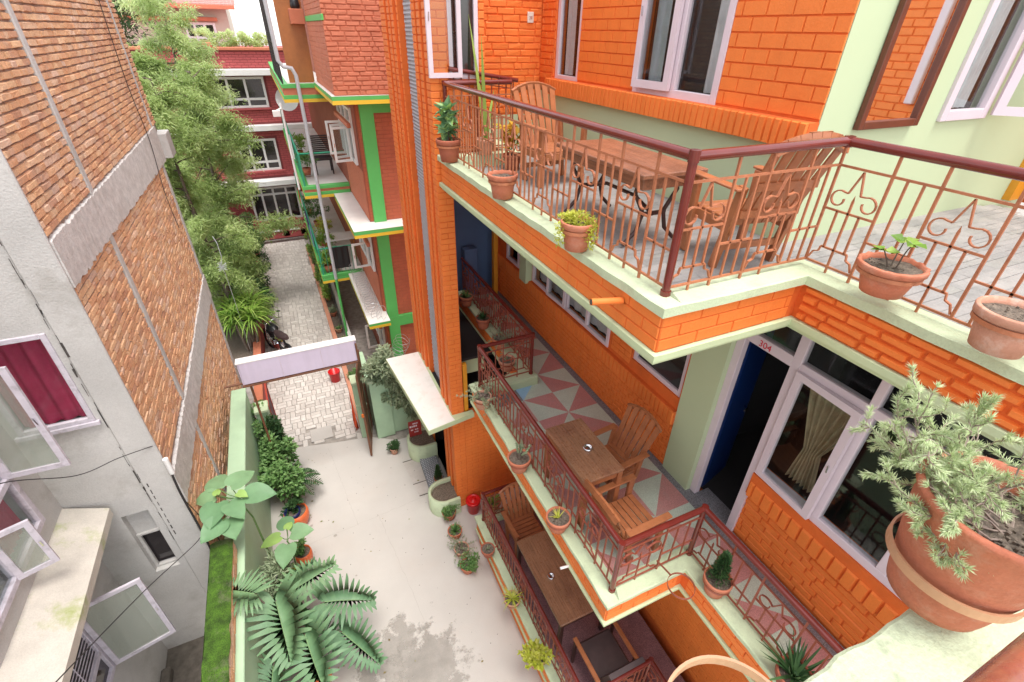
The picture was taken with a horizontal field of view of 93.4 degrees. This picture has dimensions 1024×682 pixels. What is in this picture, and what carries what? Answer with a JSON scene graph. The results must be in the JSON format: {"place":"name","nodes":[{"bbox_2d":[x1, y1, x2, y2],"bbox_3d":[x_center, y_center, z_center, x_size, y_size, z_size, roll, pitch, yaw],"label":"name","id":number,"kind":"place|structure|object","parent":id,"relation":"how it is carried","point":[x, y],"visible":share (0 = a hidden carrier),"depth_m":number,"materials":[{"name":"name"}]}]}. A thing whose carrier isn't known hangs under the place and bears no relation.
{"place":"outdoors","nodes":[
{"label":"outdoors","id":0,"kind":"place"},
{"bbox_2d":[115,0,235,44],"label":"beige house","id":1,"kind":"structure","parent":0,"point":[216,17],"depth_m":21.82,"materials":[{"name":"tile"}]},
{"bbox_2d":[186,22,219,44],"bbox_3d":[-14.335,-13.696,22.615,1.250,2.100,0.050,-13,35,-21],"label":"window","id":2,"kind":"structure","parent":1,"relation":"in","point":[211,26],"depth_m":22.19,"materials":[{"name":"white paint"}]},
{"bbox_2d":[183,0,281,45],"label":"sky","id":3,"kind":"structure","parent":0,"point":[246,17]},
{"bbox_2d":[262,236,365,446],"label":"lane paving","id":4,"kind":"structure","parent":0,"point":[288,402],"depth_m":14.34,"materials":[{"name":"stone"}]},
{"bbox_2d":[258,310,291,349],"bbox_3d":[-6.529,-0.075,13.444,1.889,1.192,0.780,26,40,33],"label":"motorcycle","id":5,"kind":"object","parent":4,"relation":"on","point":[277,338],"visible":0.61,"depth_m":13.38,"materials":[{"name":"black metal"}]},
{"bbox_2d":[310,425,333,441],"bbox_3d":[-4.402,2.139,11.144,0.480,0.022,0.420,-13,35,-21],"label":"manhole cover","id":6,"kind":"object","parent":4,"relation":"on","point":[321,433],"visible":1,"depth_m":11.13,"materials":[{"name":"concrete"}]},
{"bbox_2d":[349,375,371,437],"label":"gate pillar","id":7,"kind":"structure","parent":4,"relation":"on","point":[352,379],"depth_m":10.54,"materials":[{"name":"green paint"}]},
{"bbox_2d":[355,349,372,455],"bbox_3d":[-3.159,1.351,10.342,0.067,2.160,1.001,-6,33,-11],"label":"gate leaf","id":8,"kind":"object","parent":7,"relation":"attached to","point":[365,408],"visible":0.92,"depth_m":10.23,"materials":[{"name":"brown paint"}]},
{"bbox_2d":[270,437,541,681],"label":"courtyard floor","id":9,"kind":"structure","parent":0,"point":[441,590],"depth_m":8.55,"materials":[{"name":"concrete"}]},
{"bbox_2d":[0,0,242,681],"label":"brick house","id":10,"kind":"structure","parent":9,"relation":"on","point":[113,343],"depth_m":5.41,"materials":[{"name":"brick"}]},
{"bbox_2d":[0,472,45,630],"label":"window","id":11,"kind":"structure","parent":10,"relation":"in","point":[8,518],"depth_m":4.71,"materials":[{"name":"clear glass"}]},
{"bbox_2d":[0,333,100,442],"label":"window","id":12,"kind":"structure","parent":10,"relation":"in","point":[32,360],"depth_m":4.84,"materials":[{"name":"red glass"}]},
{"bbox_2d":[70,629,115,681],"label":"window","id":13,"kind":"structure","parent":10,"relation":"in","point":[94,665],"depth_m":5.34,"materials":[{"name":"white glass"}]},
{"bbox_2d":[55,538,199,681],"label":"cable","id":14,"kind":"object","parent":10,"relation":"attached to","point":[120,615],"visible":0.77,"depth_m":4.27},
{"bbox_2d":[99,1,178,226],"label":"cable","id":15,"kind":"object","parent":10,"relation":"attached to","point":[137,109],"visible":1,"depth_m":8.02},
{"bbox_2d":[136,527,177,566],"bbox_3d":[-4.676,2.716,6.398,0.280,0.690,0.076,-13,35,-21],"label":"small window","id":16,"kind":"structure","parent":10,"relation":"in","point":[156,542],"depth_m":6.41,"materials":[{"name":"black glass"}]},
{"bbox_2d":[201,538,236,681],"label":"mossy wall","id":17,"kind":"structure","parent":9,"relation":"on","point":[218,658],"depth_m":5.65,"materials":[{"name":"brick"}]},
{"bbox_2d":[196,470,276,554],"bbox_3d":[-3.799,3.119,7.220,1.026,2.621,1.132,-13,35,-21],"label":"broad leaf plant","id":18,"kind":"object","parent":9,"relation":"on","point":[211,515],"visible":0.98,"depth_m":6.49,"materials":[{"name":"plant"}]},
{"bbox_2d":[224,388,275,681],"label":"boundary wall","id":19,"kind":"structure","parent":9,"relation":"on","point":[243,453],"depth_m":7.54,"materials":[{"name":"green paint"}]},
{"bbox_2d":[250,399,274,451],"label":"wall creeper","id":20,"kind":"object","parent":9,"relation":"on","point":[258,428],"depth_m":9.56,"materials":[{"name":"green plant"}]},
{"bbox_2d":[254,400,282,458],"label":"gate pillar","id":21,"kind":"structure","parent":9,"relation":"on","point":[265,410],"depth_m":9.74,"materials":[{"name":"green paint"}]},
{"bbox_2d":[259,413,288,442],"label":"courtyard shrub","id":22,"kind":"object","parent":9,"relation":"on","point":[274,425],"visible":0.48,"depth_m":9.76,"materials":[{"name":"green plant"}]},
{"bbox_2d":[257,547,297,626],"bbox_3d":[-3.580,3.831,7.340,0.749,1.304,1.184,-13,35,-21],"label":"courtyard shrub","id":23,"kind":"object","parent":9,"relation":"on","point":[272,567],"visible":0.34,"depth_m":7.22,"materials":[{"name":"green plant"}]},
{"bbox_2d":[257,429,301,482],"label":"courtyard shrub","id":24,"kind":"object","parent":9,"relation":"on","point":[283,449],"visible":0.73,"depth_m":9.36,"materials":[{"name":"green plant"}]},
{"bbox_2d":[257,458,306,504],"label":"courtyard shrub","id":25,"kind":"object","parent":9,"relation":"on","point":[281,470],"visible":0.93,"depth_m":8.84,"materials":[{"name":"green plant"}]},
{"bbox_2d":[260,516,313,569],"bbox_3d":[-3.499,3.539,7.699,0.601,1.410,0.735,10,34,14],"label":"broad leaf plant","id":26,"kind":"object","parent":9,"relation":"on","point":[284,554],"visible":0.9,"depth_m":7.39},
{"bbox_2d":[224,335,359,450],"bbox_3d":[-3.977,1.469,9.358,2.290,3.075,0.185,-13,35,-21],"label":"gateway","id":27,"kind":"object","parent":9,"relation":"on","point":[259,369],"visible":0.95,"depth_m":8.63,"materials":[{"name":"white paint"}]},
{"bbox_2d":[280,496,309,523],"bbox_3d":[-4.030,3.173,8.967,0.454,0.625,0.438,13,35,18],"label":"pot","id":28,"kind":"object","parent":9,"relation":"on","point":[296,509],"visible":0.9,"depth_m":8.92,"materials":[{"name":"ceramic"}]},
{"bbox_2d":[295,537,312,564],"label":"potted plant","id":29,"kind":"object","parent":9,"relation":"on","point":[303,552],"visible":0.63,"depth_m":8.25,"materials":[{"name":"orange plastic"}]},
{"bbox_2d":[232,554,387,681],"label":"split leaf plant","id":30,"kind":"object","parent":9,"relation":"on","point":[295,639],"visible":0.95,"depth_m":6.21,"materials":[{"name":"green plant"}]},
{"bbox_2d":[297,467,323,495],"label":"fern","id":31,"kind":"object","parent":9,"relation":"on","point":[310,471],"visible":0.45,"depth_m":9.35,"materials":[{"name":"green plant"}]},
{"bbox_2d":[356,614,429,681],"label":"damp patch","id":32,"kind":"object","parent":9,"relation":"on","point":[390,648],"visible":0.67,"depth_m":7.26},
{"bbox_2d":[403,459,428,495],"bbox_3d":[-1.977,2.832,10.141,0.322,0.001,1.036,-16,37,-25],"label":"paving slab strip","id":33,"kind":"object","parent":9,"relation":"on","point":[414,470],"visible":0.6,"depth_m":10.14,"materials":[{"name":"concrete"}]},
{"bbox_2d":[407,426,437,461],"bbox_3d":[-2.000,2.281,10.583,0.560,0.456,0.640,-13,35,-21],"label":"half round planter","id":34,"kind":"object","parent":9,"relation":"on","point":[423,445],"visible":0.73,"depth_m":10.40,"materials":[{"name":"concrete"}]},
{"bbox_2d":[408,419,421,436],"bbox_3d":[-2.093,1.882,10.401,0.270,0.420,0.022,-13,35,-21],"label":"red notice","id":35,"kind":"object","parent":34,"relation":"in","point":[414,427],"visible":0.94,"depth_m":10.39,"materials":[{"name":"paint"}]},
{"bbox_2d":[389,625,468,681],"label":"damp patch","id":36,"kind":"object","parent":9,"relation":"on","point":[434,660],"visible":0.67,"depth_m":7.15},
{"bbox_2d":[420,455,443,487],"bbox_3d":[-1.686,2.736,10.190,0.367,0.122,1.001,-12,35,-19],"label":"metal step","id":37,"kind":"object","parent":9,"relation":"on","point":[428,465],"visible":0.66,"depth_m":10.20,"materials":[{"name":"grey"}]},
{"bbox_2d":[428,476,460,516],"bbox_3d":[-1.353,3.072,9.418,0.540,0.406,0.600,-13,35,-21],"label":"half round planter","id":38,"kind":"object","parent":9,"relation":"on","point":[441,493],"visible":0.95,"depth_m":9.30,"materials":[{"name":"concrete"}]},
{"bbox_2d":[441,504,460,520],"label":"potted plant","id":39,"kind":"object","parent":9,"relation":"on","point":[448,513],"visible":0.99,"depth_m":9.10,"materials":[{"name":"green plant"}]},
{"bbox_2d":[446,534,476,568],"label":"potted plant","id":40,"kind":"object","parent":9,"relation":"on","point":[460,547],"visible":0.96,"depth_m":8.54,"materials":[{"name":"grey plant"}]},
{"bbox_2d":[457,550,479,574],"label":"potted plant","id":41,"kind":"object","parent":9,"relation":"on","point":[469,566],"visible":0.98,"depth_m":8.25,"materials":[{"name":"green plant"}]},
{"bbox_2d":[466,494,480,514],"bbox_3d":[-0.749,3.171,9.341,0.289,0.340,0.289,-13,35,-21],"label":"red bucket","id":42,"kind":"object","parent":9,"relation":"on","point":[473,501],"visible":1,"depth_m":9.26,"materials":[{"name":"plastic"}]},
{"bbox_2d":[379,0,1023,681],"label":"guesthouse","id":43,"kind":"structure","parent":9,"relation":"on","point":[753,380],"depth_m":4.43,"materials":[{"name":"brick"}]},
{"bbox_2d":[433,95,461,162],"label":"potted plant","id":44,"kind":"object","parent":43,"relation":"on","point":[446,126],"visible":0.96,"depth_m":5.38,"materials":[{"name":"green plant"}]},
{"bbox_2d":[446,0,478,78],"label":"window","id":45,"kind":"structure","parent":43,"relation":"in","point":[470,7],"depth_m":5.42,"materials":[{"name":"clear glass"}]},
{"bbox_2d":[456,376,507,415],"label":"potted plant","id":46,"kind":"object","parent":43,"relation":"on","point":[484,397],"visible":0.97,"depth_m":6.25,"materials":[{"name":"ceramic"}]},
{"bbox_2d":[468,14,500,154],"bbox_3d":[-0.302,-2.948,5.613,0.304,1.445,0.446,-13,35,-21],"label":"potted plant","id":47,"kind":"object","parent":43,"relation":"on","point":[484,90],"visible":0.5,"depth_m":5.64,"materials":[{"name":"green plant"}]},
{"bbox_2d":[487,320,513,353],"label":"potted plant","id":48,"kind":"object","parent":43,"relation":"on","point":[498,336],"visible":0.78,"depth_m":7.45,"materials":[{"name":"grey plant"}]},
{"bbox_2d":[487,170,517,199],"bbox_3d":[-0.086,-1.408,4.358,0.276,0.213,0.276,4,33,5],"label":"flower pot","id":49,"kind":"object","parent":43,"relation":"on","point":[502,192],"visible":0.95,"depth_m":4.30,"materials":[{"name":"ceramic"}]},
{"bbox_2d":[493,120,527,170],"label":"potted plant","id":50,"kind":"object","parent":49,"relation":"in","point":[509,125],"visible":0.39,"depth_m":5.75,"materials":[{"name":"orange plant"}]},
{"bbox_2d":[502,584,523,611],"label":"potted plant","id":51,"kind":"object","parent":43,"relation":"on","point":[512,598],"visible":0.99,"depth_m":7.10,"materials":[{"name":"yellow plant"}]},
{"bbox_2d":[507,442,531,473],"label":"potted plant","id":52,"kind":"object","parent":43,"relation":"on","point":[519,457],"visible":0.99,"depth_m":5.37,"materials":[{"name":"green plant"}]},
{"bbox_2d":[499,481,545,556],"bbox_3d":[0.172,2.952,8.071,0.646,0.968,0.757,-14,36,-23],"label":"wooden armchair","id":53,"kind":"object","parent":43,"relation":"on","point":[526,516],"visible":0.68,"depth_m":8.09,"materials":[{"name":"orange wood"}]},
{"bbox_2d":[517,638,554,671],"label":"potted plant","id":54,"kind":"object","parent":43,"relation":"on","point":[535,654],"visible":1,"depth_m":6.33,"materials":[{"name":"yellow plant"}]},
{"bbox_2d":[511,81,586,187],"bbox_3d":[0.389,-2.287,5.316,0.646,0.968,0.757,-16,36,-24],"label":"wooden armchair","id":55,"kind":"object","parent":43,"relation":"on","point":[537,86],"visible":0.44,"depth_m":5.35,"materials":[{"name":"orange wood"}]},
{"bbox_2d":[546,506,570,533],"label":"potted plant","id":56,"kind":"object","parent":43,"relation":"on","point":[558,517],"visible":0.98,"depth_m":4.75,"materials":[{"name":"yellow plant"}]},
{"bbox_2d":[516,530,603,648],"bbox_3d":[0.705,3.646,7.228,0.780,0.720,1.380,-13,35,-21],"label":"long table","id":57,"kind":"object","parent":43,"relation":"on","point":[565,598],"visible":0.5,"depth_m":6.90,"materials":[{"name":"brown wood"}]},
{"bbox_2d":[555,0,582,81],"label":"window","id":58,"kind":"structure","parent":43,"relation":"in","point":[572,13],"depth_m":6.15,"materials":[{"name":"white glass"}]},
{"bbox_2d":[532,265,610,346],"bbox_3d":[0.856,-0.926,6.912,0.125,1.080,2.200,-13,35,-21],"label":"window","id":59,"kind":"structure","parent":43,"relation":"in","point":[589,318],"depth_m":6.95,"materials":[{"name":"clear glass"}]},
{"bbox_2d":[552,209,599,252],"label":"potted plant","id":60,"kind":"object","parent":43,"relation":"on","point":[572,221],"visible":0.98,"depth_m":3.27,"materials":[{"name":"yellow plant"}]},
{"bbox_2d":[543,418,623,528],"bbox_3d":[0.728,1.415,5.177,0.450,0.740,0.820,-13,35,-21],"label":"wooden table","id":61,"kind":"object","parent":43,"relation":"on","point":[599,463],"visible":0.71,"depth_m":4.92,"materials":[{"name":"orange wood"}]},
{"bbox_2d":[571,621,644,681],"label":"cushioned chair","id":62,"kind":"object","parent":43,"relation":"on","point":[604,657],"visible":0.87,"depth_m":6.32,"materials":[{"name":"orange wood"}]},
{"bbox_2d":[593,403,661,502],"bbox_3d":[1.199,1.219,5.386,0.696,0.871,0.594,-17,37,-26],"label":"wooden armchair","id":63,"kind":"object","parent":43,"relation":"on","point":[616,446],"visible":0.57,"depth_m":5.39,"materials":[{"name":"orange wood"}]},
{"bbox_2d":[584,473,672,562],"bbox_3d":[1.069,1.673,4.674,0.696,0.871,0.594,-14,36,-23],"label":"wooden armchair","id":64,"kind":"object","parent":43,"relation":"on","point":[624,506],"visible":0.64,"depth_m":4.71,"materials":[{"name":"orange wood"}]},
{"bbox_2d":[557,138,707,246],"bbox_3d":[0.912,-1.269,4.076,0.590,0.593,1.260,-13,35,-21],"label":"iron leg table","id":65,"kind":"object","parent":43,"relation":"on","point":[668,164],"visible":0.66,"depth_m":3.78,"materials":[{"name":"brown wood"}]},
{"bbox_2d":[633,351,690,396],"bbox_3d":[1.697,-0.026,5.326,0.050,1.050,0.850,-13,35,-21],"label":"window","id":66,"kind":"structure","parent":43,"relation":"in","point":[671,373],"depth_m":5.38,"materials":[{"name":"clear glass"}]},
{"bbox_2d":[632,0,737,104],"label":"window","id":67,"kind":"structure","parent":43,"relation":"in","point":[727,11],"depth_m":4.45,"materials":[{"name":"white glass"}]},
{"bbox_2d":[703,549,732,598],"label":"potted plant","id":68,"kind":"object","parent":43,"relation":"on","point":[716,575],"visible":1,"depth_m":4.15,"materials":[{"name":"green plant"}]},
{"bbox_2d":[701,330,774,486],"bbox_3d":[2.387,0.720,5.084,0.497,2.060,0.088,-24,40,-33],"label":"door leaf","id":69,"kind":"structure","parent":43,"relation":"in","point":[752,363],"depth_m":5.05,"materials":[{"name":"wood"}]},
{"bbox_2d":[680,131,849,267],"bbox_3d":[1.700,-1.002,3.358,0.646,0.968,0.757,-8,34,-15],"label":"wooden armchair","id":70,"kind":"object","parent":43,"relation":"on","point":[796,182],"visible":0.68,"depth_m":3.21,"materials":[{"name":"orange wood"}]},
{"bbox_2d":[756,630,831,681],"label":"potted plant","id":71,"kind":"object","parent":43,"relation":"on","point":[790,667],"visible":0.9,"depth_m":3.62,"materials":[{"name":"green plant"}]},
{"bbox_2d":[690,333,948,599],"bbox_3d":[2.932,1.580,3.234,0.074,2.650,4.100,-13,35,-21],"label":"door and window frame","id":72,"kind":"structure","parent":43,"relation":"in","point":[797,361],"depth_m":3.95,"materials":[{"name":"white wood"}]},
{"bbox_2d":[668,513,1023,681],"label":"viewer gallery","id":73,"kind":"object","parent":43,"relation":"attached to","point":[909,645],"visible":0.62,"depth_m":1.19,"materials":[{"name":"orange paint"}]},
{"bbox_2d":[845,363,1023,631],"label":"potted plant","id":74,"kind":"object","parent":73,"relation":"in","point":[959,536],"visible":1,"depth_m":1.12,"materials":[{"name":"plant"}]},
{"bbox_2d":[855,234,930,299],"bbox_3d":[2.061,-0.415,2.609,0.331,0.328,0.331,-18,37,-27],"label":"potted plant","id":75,"kind":"object","parent":43,"relation":"on","point":[893,267],"visible":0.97,"depth_m":2.60,"materials":[{"name":"green plant"}]},
{"bbox_2d":[853,0,971,130],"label":"window","id":76,"kind":"structure","parent":43,"relation":"attached to","point":[919,40],"depth_m":3.52,"materials":[{"name":"brown glass"}]},
{"bbox_2d":[936,0,1023,121],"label":"window","id":77,"kind":"structure","parent":43,"relation":"in","point":[997,11],"depth_m":3.97,"materials":[{"name":"white glass"}]},
{"bbox_2d":[967,295,1023,359],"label":"flower pot","id":78,"kind":"object","parent":43,"relation":"on","point":[1004,312],"visible":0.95,"depth_m":2.18,"materials":[{"name":"ceramic"}]},
{"bbox_2d":[212,202,1023,446],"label":"ground","id":79,"kind":"structure","parent":0,"point":[355,317],"depth_m":15.07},
{"bbox_2d":[112,0,168,45],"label":"conifer","id":80,"kind":"object","parent":79,"relation":"on","point":[124,18],"visible":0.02,"depth_m":17.27,"materials":[{"name":"green plant"}]},
{"bbox_2d":[126,42,228,262],"bbox_3d":[-10.286,-4.672,14.457,2.819,7.683,2.598,5,33,6],"label":"lane tree","id":81,"kind":"object","parent":79,"relation":"on","point":[148,66],"visible":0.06,"depth_m":13.18,"materials":[{"name":"green plant"}]},
{"bbox_2d":[129,42,312,246],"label":"maroon house","id":82,"kind":"structure","parent":79,"relation":"on","point":[247,74],"depth_m":19.14,"materials":[{"name":"paint"}]},
{"bbox_2d":[190,26,218,46],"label":"roof plant","id":83,"kind":"object","parent":82,"relation":"on","point":[202,30],"visible":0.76,"depth_m":17.27,"materials":[{"name":"green plant"}]},
{"bbox_2d":[212,28,238,46],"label":"roof plant","id":84,"kind":"object","parent":82,"relation":"on","point":[224,38],"visible":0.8,"depth_m":17.64,"materials":[{"name":"green plant"}]},
{"bbox_2d":[209,76,269,108],"bbox_3d":[-10.294,-9.371,18.188,1.870,1.050,0.080,-13,35,-21],"label":"window","id":85,"kind":"structure","parent":82,"relation":"in","point":[252,89],"depth_m":18.27,"materials":[{"name":"white paint"}]},
{"bbox_2d":[228,31,257,46],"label":"roof plant","id":86,"kind":"object","parent":82,"relation":"on","point":[242,36],"visible":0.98,"depth_m":17.74,"materials":[{"name":"green plant"}]},
{"bbox_2d":[245,31,267,46],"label":"roof plant","id":87,"kind":"object","parent":82,"relation":"on","point":[256,35],"visible":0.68,"depth_m":18.05,"materials":[{"name":"green plant"}]},
{"bbox_2d":[240,138,281,171],"bbox_3d":[-10.184,-7.509,19.465,1.400,1.200,0.080,-13,35,-21],"label":"window","id":88,"kind":"structure","parent":82,"relation":"in","point":[270,158],"depth_m":19.54,"materials":[{"name":"white paint"}]},
{"bbox_2d":[250,184,302,220],"bbox_3d":[-10.060,-5.889,20.593,1.850,1.400,0.080,-13,35,-21],"label":"window","id":89,"kind":"structure","parent":82,"relation":"in","point":[285,197],"depth_m":20.55,"materials":[{"name":"white paint"}]},
{"bbox_2d":[221,286,252,372],"bbox_3d":[-9.111,-1.489,16.180,0.930,0.500,9.300,-13,35,-21],"label":"planting bed","id":90,"kind":"object","parent":79,"relation":"on","point":[237,347],"visible":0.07,"depth_m":13.30,"materials":[{"name":"soil"}]},
{"bbox_2d":[112,0,263,238],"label":"lane tree","id":91,"kind":"object","parent":90,"relation":"in","point":[177,39],"visible":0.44,"depth_m":14.19,"materials":[{"name":"green plant"}]},
{"bbox_2d":[136,71,280,336],"bbox_3d":[-7.963,-2.800,12.060,2.963,7.210,2.759,-13,35,-21],"label":"lane tree","id":92,"kind":"object","parent":90,"relation":"in","point":[192,145],"visible":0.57,"depth_m":11.75,"materials":[{"name":"green plant"}]},
{"bbox_2d":[155,51,306,301],"bbox_3d":[-8.431,-4.308,14.289,2.978,7.326,3.739,26,40,33],"label":"lane tree","id":93,"kind":"object","parent":90,"relation":"in","point":[216,193],"visible":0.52,"depth_m":13.57,"materials":[{"name":"green plant"}]},
{"bbox_2d":[213,286,281,351],"bbox_3d":[-7.087,-0.357,12.985,2.040,2.135,2.176,-13,35,-21],"label":"strap leaf bush","id":94,"kind":"object","parent":90,"relation":"in","point":[247,307],"visible":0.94,"depth_m":12.59,"materials":[{"name":"green plant"}]},
{"bbox_2d":[225,275,274,306],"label":"lane shrub","id":95,"kind":"object","parent":90,"relation":"in","point":[266,291],"visible":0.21,"depth_m":14.53,"materials":[{"name":"green plant"}]},
{"bbox_2d":[230,224,271,288],"bbox_3d":[-8.913,-2.641,16.364,1.404,2.255,2.558,-13,35,-21],"label":"lane shrub","id":96,"kind":"object","parent":90,"relation":"in","point":[267,259],"visible":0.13,"depth_m":16.25,"materials":[{"name":"green plant"}]},
{"bbox_2d":[253,252,266,401],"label":"red wall","id":97,"kind":"structure","parent":79,"relation":"on","point":[259,348],"depth_m":12.87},
{"bbox_2d":[259,0,416,356],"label":"neighbour house","id":98,"kind":"structure","parent":79,"relation":"on","point":[331,71],"depth_m":10.61,"materials":[{"name":"brick"}]},
{"bbox_2d":[294,151,319,175],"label":"balcony plant","id":99,"kind":"object","parent":98,"relation":"on","point":[307,170],"visible":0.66,"depth_m":12.61,"materials":[{"name":"green plant"}]},
{"bbox_2d":[302,198,329,226],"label":"balcony plant","id":100,"kind":"object","parent":98,"relation":"on","point":[312,212],"visible":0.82,"depth_m":16.09,"materials":[{"name":"green plant"}]},
{"bbox_2d":[310,135,334,174],"bbox_3d":[-5.124,-5.010,12.977,0.480,0.925,0.480,-13,35,-21],"label":"wicker chair","id":101,"kind":"object","parent":98,"relation":"on","point":[315,141],"visible":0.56,"depth_m":12.99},
{"bbox_2d":[324,231,356,256],"bbox_3d":[-5.025,-2.759,14.108,0.800,0.660,0.600,-13,35,-21],"label":"patio table","id":102,"kind":"object","parent":98,"relation":"on","point":[345,235],"visible":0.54,"depth_m":13.91,"materials":[{"name":"white paint"}]},
{"bbox_2d":[332,245,350,268],"bbox_3d":[-4.657,-2.269,13.079,0.480,0.620,0.024,-13,35,-21],"label":"hung towel","id":103,"kind":"object","parent":98,"relation":"hanging from","point":[341,256],"visible":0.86,"depth_m":13.09,"materials":[{"name":"black fabric"}]},
{"bbox_2d":[336,105,358,164],"bbox_3d":[-3.631,-4.668,10.667,0.125,1.100,1.900,-13,35,-21],"label":"window","id":104,"kind":"structure","parent":98,"relation":"in","point":[345,111],"depth_m":10.19,"materials":[{"name":"white paint"}]},
{"bbox_2d":[349,262,386,318],"bbox_3d":[-3.686,-1.310,12.228,0.459,0.321,3.030,-13,35,-21],"label":"razor wire","id":105,"kind":"object","parent":98,"relation":"attached to","point":[362,272],"visible":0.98,"depth_m":12.06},
{"bbox_2d":[305,246,372,426],"bbox_3d":[-5.915,-1.117,15.778,0.590,0.420,11.950,-13,35,-21],"label":"planter strip","id":106,"kind":"object","parent":79,"relation":"on","point":[333,322],"visible":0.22,"depth_m":15.21,"materials":[{"name":"soil"}]},
{"bbox_2d":[354,342,417,420],"bbox_3d":[-2.641,1.151,10.584,1.231,2.340,1.056,5,33,6],"label":"yard vine","id":107,"kind":"object","parent":79,"relation":"on","point":[375,365],"visible":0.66,"depth_m":10.15,"materials":[{"name":"green plant"}]},
{"bbox_2d":[359,352,421,438],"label":"garden wall","id":108,"kind":"structure","parent":79,"relation":"on","point":[388,420],"depth_m":10.87,"materials":[{"name":"green paint"}]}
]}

